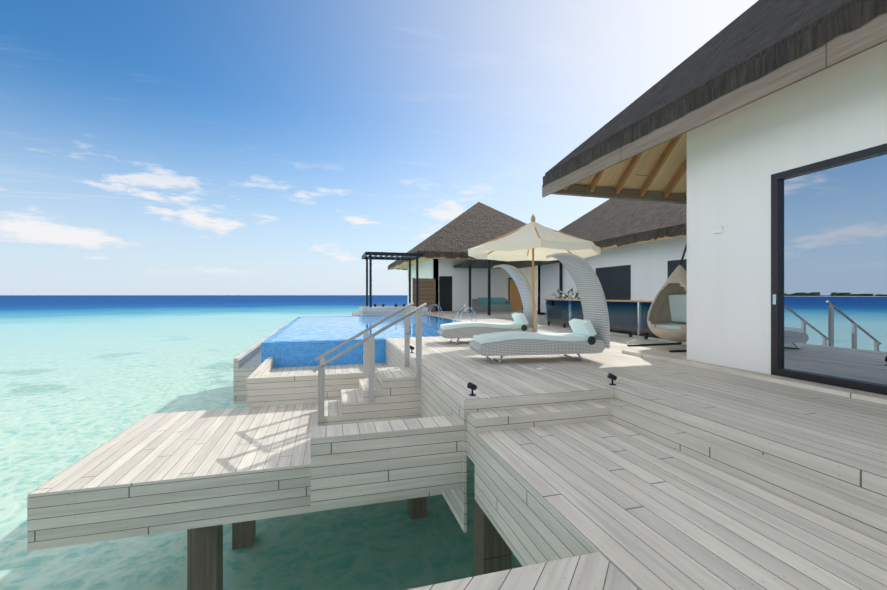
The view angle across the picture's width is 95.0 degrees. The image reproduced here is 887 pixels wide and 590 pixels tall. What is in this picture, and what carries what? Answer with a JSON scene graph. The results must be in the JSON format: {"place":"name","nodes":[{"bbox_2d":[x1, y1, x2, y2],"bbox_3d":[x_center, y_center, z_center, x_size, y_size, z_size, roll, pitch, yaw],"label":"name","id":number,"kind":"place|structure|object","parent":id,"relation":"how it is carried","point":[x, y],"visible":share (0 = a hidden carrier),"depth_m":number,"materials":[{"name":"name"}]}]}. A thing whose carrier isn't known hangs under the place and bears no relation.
{"place":"outdoors","nodes":[
{"label":"outdoors","id":0,"kind":"place"},
{"bbox_2d":[0,295,522,589],"bbox_3d":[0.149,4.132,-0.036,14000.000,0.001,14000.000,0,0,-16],"label":"sea water","id":1,"kind":"structure","parent":0,"point":[81,376],"depth_m":12.40,"materials":[{"name":"teal liquid"}]},
{"bbox_2d":[27,310,886,589],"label":"timber decks","id":2,"kind":"object","parent":1,"relation":"in","point":[644,473],"visible":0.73,"depth_m":4.13,"materials":[{"name":"grey wood"}]},
{"bbox_2d":[234,315,415,403],"bbox_3d":[-2.868,1.883,16.255,7.600,1.497,11.800,0,0,-16],"label":"pool shell","id":3,"kind":"object","parent":2,"relation":"on","point":[249,361],"visible":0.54,"depth_m":10.02,"materials":[{"name":"blue tile"}]},
{"bbox_2d":[271,315,459,341],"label":"pool water","id":4,"kind":"structure","parent":3,"relation":"in","point":[320,328],"depth_m":14.26,"materials":[{"name":"blue liquid"}]},
{"bbox_2d":[312,302,426,425],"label":"stair handrails","id":5,"kind":"object","parent":2,"relation":"on","point":[368,342],"visible":0.85,"depth_m":6.45,"materials":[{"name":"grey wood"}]},
{"bbox_2d":[362,252,423,306],"bbox_3d":[-3.050,-0.833,23.786,3.220,3.030,2.800,0,0,-16],"label":"pergola frame","id":6,"kind":"object","parent":2,"relation":"on","point":[415,256],"visible":1,"depth_m":23.02,"materials":[{"name":"black metal"}]},
{"bbox_2d":[359,304,427,315],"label":"pergola platform","id":7,"kind":"structure","parent":2,"relation":"on","point":[375,310],"depth_m":22.34,"materials":[{"name":"white wood"}]},
{"bbox_2d":[412,278,435,311],"bbox_3d":[-1.307,-0.018,27.527,1.600,2.300,0.100,0,0,-16],"label":"slat screen","id":8,"kind":"object","parent":2,"relation":"on","point":[426,291],"visible":0.71,"depth_m":27.52,"materials":[{"name":"brown wood"}]},
{"bbox_2d":[427,304,476,321],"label":"pool handrails","id":9,"kind":"object","parent":2,"relation":"on","point":[456,313],"visible":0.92,"depth_m":17.11,"materials":[{"name":"silver metal"}]},
{"bbox_2d":[408,259,537,310],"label":"wall","id":10,"kind":"structure","parent":2,"relation":"on","point":[452,288],"depth_m":29.13,"materials":[{"name":"paint"}]},
{"bbox_2d":[388,202,525,269],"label":"thatched roof","id":11,"kind":"structure","parent":10,"relation":"on","point":[476,224],"depth_m":30.43,"materials":[{"name":"brown wicker"}]},
{"bbox_2d":[389,257,477,269],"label":"roof fascia","id":12,"kind":"structure","parent":11,"relation":"attached to","point":[402,263],"depth_m":27.32,"materials":[{"name":"beige wood"}]},
{"bbox_2d":[437,264,537,344],"bbox_3d":[1.019,0.206,9.784,2.300,1.867,0.800,0,0,-9],"label":"sun lounger","id":13,"kind":"object","parent":2,"relation":"on","point":[523,322],"visible":0.88,"depth_m":9.57,"materials":[{"name":"wicker"}]},
{"bbox_2d":[463,298,511,311],"bbox_3d":[2.971,0.657,28.494,3.540,0.950,1.090,0,0,-16],"label":"sofa","id":14,"kind":"object","parent":2,"relation":"on","point":[497,304],"visible":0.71,"depth_m":28.35,"materials":[{"name":"wicker"}]},
{"bbox_2d":[453,259,561,314],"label":"portico","id":15,"kind":"structure","parent":2,"relation":"on","point":[484,263],"depth_m":24.20,"materials":[{"name":"black metal"}]},
{"bbox_2d":[410,345,616,395],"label":"spotlights","id":16,"kind":"object","parent":2,"relation":"on","point":[472,386],"visible":0.96,"depth_m":5.09,"materials":[{"name":"black metal"}]},
{"bbox_2d":[468,214,600,331],"bbox_3d":[1.897,-0.288,8.608,2.550,2.840,2.550,0,0,-16],"label":"parasol","id":17,"kind":"object","parent":2,"relation":"on","point":[532,241],"visible":0.94,"depth_m":8.08,"materials":[{"name":"fabric"}]},
{"bbox_2d":[468,253,609,363],"bbox_3d":[1.632,0.206,7.121,2.300,1.867,0.800,0,0,-9],"label":"sun lounger","id":18,"kind":"object","parent":2,"relation":"on","point":[590,334],"visible":1,"depth_m":6.91,"materials":[{"name":"wicker"}]},
{"bbox_2d":[537,236,686,344],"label":"wall","id":19,"kind":"structure","parent":2,"relation":"on","point":[642,271],"depth_m":18.45,"materials":[{"name":"paint"}]},
{"bbox_2d":[559,199,686,248],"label":"thatched roof","id":20,"kind":"structure","parent":19,"relation":"on","point":[617,222],"depth_m":18.31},
{"bbox_2d":[601,235,686,249],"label":"roof fascia","id":21,"kind":"structure","parent":20,"relation":"attached to","point":[640,242],"depth_m":16.01,"materials":[{"name":"brown wood"}]},
{"bbox_2d":[544,299,681,343],"bbox_3d":[4.913,0.637,11.480,0.120,0.990,8.000,0,0,-16],"label":"glass balustrade","id":22,"kind":"object","parent":2,"relation":"on","point":[623,316],"visible":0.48,"depth_m":11.51,"materials":[{"name":"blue glass"}]},
{"bbox_2d":[627,343,686,352],"bbox_3d":[4.875,1.114,8.655,1.400,0.035,1.080,0,0,-16],"label":"swing chair base","id":23,"kind":"object","parent":2,"relation":"on","point":[655,344],"visible":0.68,"depth_m":9.02,"materials":[{"name":"black metal"}]},
{"bbox_2d":[622,350,886,404],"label":"base trim","id":24,"kind":"structure","parent":2,"relation":"on","point":[854,394],"depth_m":5.26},
{"bbox_2d":[687,42,886,373],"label":"villa walls","id":25,"kind":"structure","parent":2,"relation":"on","point":[737,158],"depth_m":5.99,"materials":[{"name":"paint"}]},
{"bbox_2d":[543,0,886,193],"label":"thatched roof","id":26,"kind":"structure","parent":25,"relation":"on","point":[758,39],"depth_m":6.30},
{"bbox_2d":[647,242,686,341],"bbox_3d":[5.081,-1.120,8.620,1.524,4.223,1.229,0,0,-36],"label":"hanging egg chair","id":27,"kind":"object","parent":26,"relation":"hanging from","point":[667,316],"visible":0.6,"depth_m":8.71,"materials":[{"name":"beige wicker"}]},
{"bbox_2d":[542,12,886,203],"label":"roof eaves","id":28,"kind":"object","parent":26,"relation":"attached to","point":[870,34],"visible":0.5,"depth_m":5.76,"materials":[{"name":"wood"}]},
{"bbox_2d":[713,226,723,233],"bbox_3d":[4.371,-1.038,6.473,0.050,0.100,0.150,0,0,-16],"label":"wall lamp","id":29,"kind":"object","parent":25,"relation":"attached to","point":[718,229],"visible":1,"depth_m":6.44,"materials":[{"name":"paint"}]},
{"bbox_2d":[771,143,886,394],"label":"glass door","id":30,"kind":"structure","parent":25,"relation":"attached to","point":[828,271],"depth_m":5.06,"materials":[{"name":"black glass"}]},
{"bbox_2d":[0,0,757,294],"label":"sky","id":31,"kind":"structure","parent":0,"point":[148,147],"materials":[{"name":"blue"}]},
{"bbox_2d":[550,289,579,312],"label":"planter shrubs","id":32,"kind":"object","parent":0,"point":[571,294],"visible":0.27,"depth_m":14.42,"materials":[{"name":"green plant"}]}
]}

